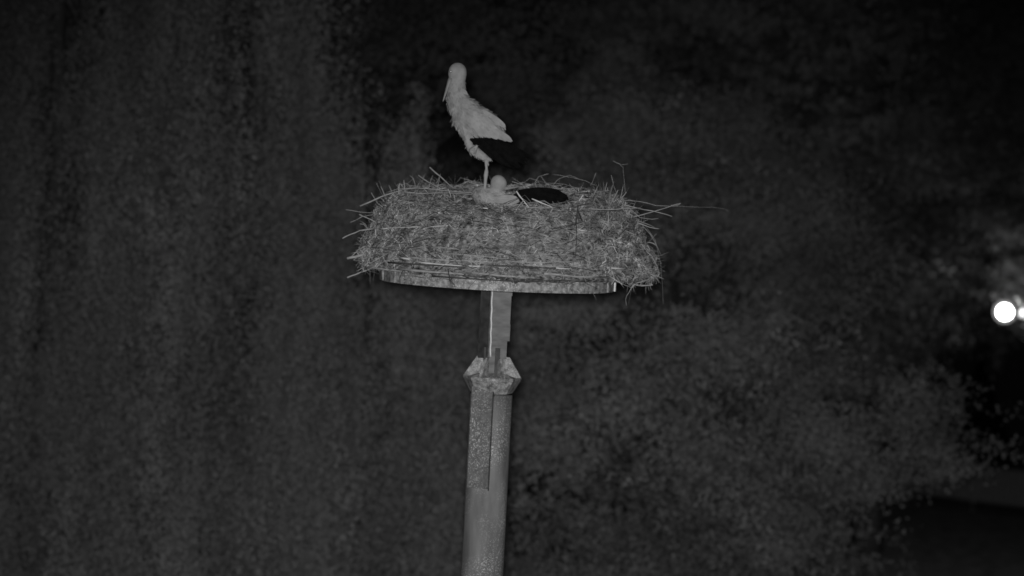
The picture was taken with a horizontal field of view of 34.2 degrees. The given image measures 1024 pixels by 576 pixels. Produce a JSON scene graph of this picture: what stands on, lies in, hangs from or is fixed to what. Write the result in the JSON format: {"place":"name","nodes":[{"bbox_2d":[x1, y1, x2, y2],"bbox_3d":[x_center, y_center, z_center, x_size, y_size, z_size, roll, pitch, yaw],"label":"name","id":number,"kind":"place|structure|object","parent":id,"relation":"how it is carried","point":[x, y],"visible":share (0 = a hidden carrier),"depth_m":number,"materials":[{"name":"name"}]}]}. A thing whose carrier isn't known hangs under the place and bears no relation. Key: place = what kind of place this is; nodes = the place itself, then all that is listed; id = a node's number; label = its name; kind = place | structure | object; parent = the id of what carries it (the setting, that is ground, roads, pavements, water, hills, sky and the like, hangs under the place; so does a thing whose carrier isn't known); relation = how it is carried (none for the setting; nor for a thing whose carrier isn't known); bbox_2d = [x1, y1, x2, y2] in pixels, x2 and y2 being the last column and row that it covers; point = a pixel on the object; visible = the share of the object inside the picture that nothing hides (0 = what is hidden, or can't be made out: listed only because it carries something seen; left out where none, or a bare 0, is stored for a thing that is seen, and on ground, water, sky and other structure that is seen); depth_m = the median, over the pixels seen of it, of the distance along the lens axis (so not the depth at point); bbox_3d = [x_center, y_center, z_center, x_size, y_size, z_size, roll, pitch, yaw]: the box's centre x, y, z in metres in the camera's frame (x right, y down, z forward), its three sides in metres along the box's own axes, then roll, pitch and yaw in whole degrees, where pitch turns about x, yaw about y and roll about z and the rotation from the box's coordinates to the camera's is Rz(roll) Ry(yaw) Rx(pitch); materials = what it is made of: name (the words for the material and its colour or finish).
{"place":"outdoors","nodes":[
{"label":"outdoors","id":0,"kind":"place"},
{"bbox_2d":[12,275,1023,575],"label":"ground","id":1,"kind":"structure","parent":0,"point":[960,541],"depth_m":48.30,"materials":[{"name":"black plant"}]},
{"bbox_2d":[0,0,81,573],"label":"weeping tree","id":2,"kind":"object","parent":1,"relation":"on","point":[41,160],"visible":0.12,"depth_m":19.93,"materials":[{"name":"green plant"}]},
{"bbox_2d":[0,0,242,575],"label":"weeping tree","id":3,"kind":"object","parent":1,"relation":"on","point":[61,211],"visible":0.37,"depth_m":19.20,"materials":[{"name":"grey plant"}]},
{"bbox_2d":[4,0,272,510],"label":"background tree","id":4,"kind":"object","parent":1,"relation":"on","point":[73,16],"visible":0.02,"depth_m":25.36,"materials":[{"name":"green plant"}]},
{"bbox_2d":[16,0,390,575],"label":"weeping tree","id":5,"kind":"object","parent":1,"relation":"on","point":[198,292],"visible":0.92,"depth_m":18.52,"materials":[{"name":"grey plant"}]},
{"bbox_2d":[0,0,531,575],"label":"background tree","id":6,"kind":"object","parent":1,"relation":"on","point":[378,98],"visible":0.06,"depth_m":27.27,"materials":[{"name":"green plant"}]},
{"bbox_2d":[154,59,533,575],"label":"weeping tree","id":7,"kind":"object","parent":1,"relation":"on","point":[409,422],"visible":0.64,"depth_m":19.37,"materials":[{"name":"grey plant"}]},
{"bbox_2d":[69,0,631,518],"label":"background tree","id":8,"kind":"object","parent":1,"relation":"on","point":[499,86],"visible":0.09,"depth_m":25.84,"materials":[{"name":"black plant"}]},
{"bbox_2d":[461,290,521,575],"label":"nest pole","id":9,"kind":"object","parent":1,"relation":"on","point":[492,377],"visible":0.96,"depth_m":9.96,"materials":[{"name":"wood"}]},
{"bbox_2d":[379,270,615,293],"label":"nest platform","id":10,"kind":"structure","parent":9,"relation":"on","point":[531,287],"depth_m":9.39,"materials":[{"name":"wood"}]},
{"bbox_2d":[342,161,725,305],"bbox_3d":[-0.011,-0.379,9.980,1.992,0.839,1.940,6,4,42],"label":"stork nest","id":11,"kind":"object","parent":10,"relation":"on","point":[591,235],"visible":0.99,"depth_m":9.33,"materials":[{"name":"plant"}]},
{"bbox_2d":[443,63,530,204],"bbox_3d":[-0.144,-0.862,9.507,0.522,0.827,0.180,3,3,0],"label":"standing stork","id":12,"kind":"object","parent":11,"relation":"on","point":[482,125],"visible":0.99,"depth_m":9.46},
{"bbox_2d":[470,175,568,207],"bbox_3d":[0.042,-0.532,9.580,0.571,0.223,0.205,3,3,0],"label":"resting stork","id":13,"kind":"object","parent":11,"relation":"on","point":[495,191],"visible":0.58,"depth_m":9.52},
{"bbox_2d":[365,0,777,468],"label":"background tree","id":14,"kind":"object","parent":1,"relation":"on","point":[453,142],"visible":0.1,"depth_m":52.22,"materials":[{"name":"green plant"}]},
{"bbox_2d":[368,9,1023,575],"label":"leafy tree","id":15,"kind":"object","parent":1,"relation":"on","point":[692,359],"visible":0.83,"depth_m":20.27,"materials":[{"name":"grey plant"}]},
{"bbox_2d":[482,0,1023,575],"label":"background tree","id":16,"kind":"object","parent":1,"relation":"on","point":[746,20],"visible":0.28,"depth_m":33.06,"materials":[{"name":"black plant"}]},
{"bbox_2d":[629,0,1023,554],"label":"background tree","id":17,"kind":"object","parent":1,"relation":"on","point":[1013,88],"visible":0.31,"depth_m":40.50,"materials":[{"name":"black plant"}]},
{"bbox_2d":[931,114,1023,339],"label":"garden tree","id":18,"kind":"object","parent":1,"relation":"on","point":[1017,267],"visible":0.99,"depth_m":30.91,"materials":[{"name":"grey plant"}]},
{"bbox_2d":[935,359,1023,477],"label":"conifer tree","id":19,"kind":"object","parent":1,"relation":"on","point":[983,421],"visible":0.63,"depth_m":55.76,"materials":[{"name":"black plant"}]},
{"bbox_2d":[993,295,1023,322],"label":"street lamp","id":20,"kind":"object","parent":1,"relation":"on","point":[1004,311],"visible":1,"depth_m":29.91,"materials":[{"name":"metal"}]},
{"bbox_2d":[41,0,1023,293],"label":"sky","id":21,"kind":"structure","parent":0,"point":[379,39],"materials":[{"name":"black"}]},
{"bbox_2d":[892,450,1023,514],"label":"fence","id":22,"kind":"object","parent":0,"point":[975,493],"visible":0.56,"depth_m":50.09,"materials":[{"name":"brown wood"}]}
]}

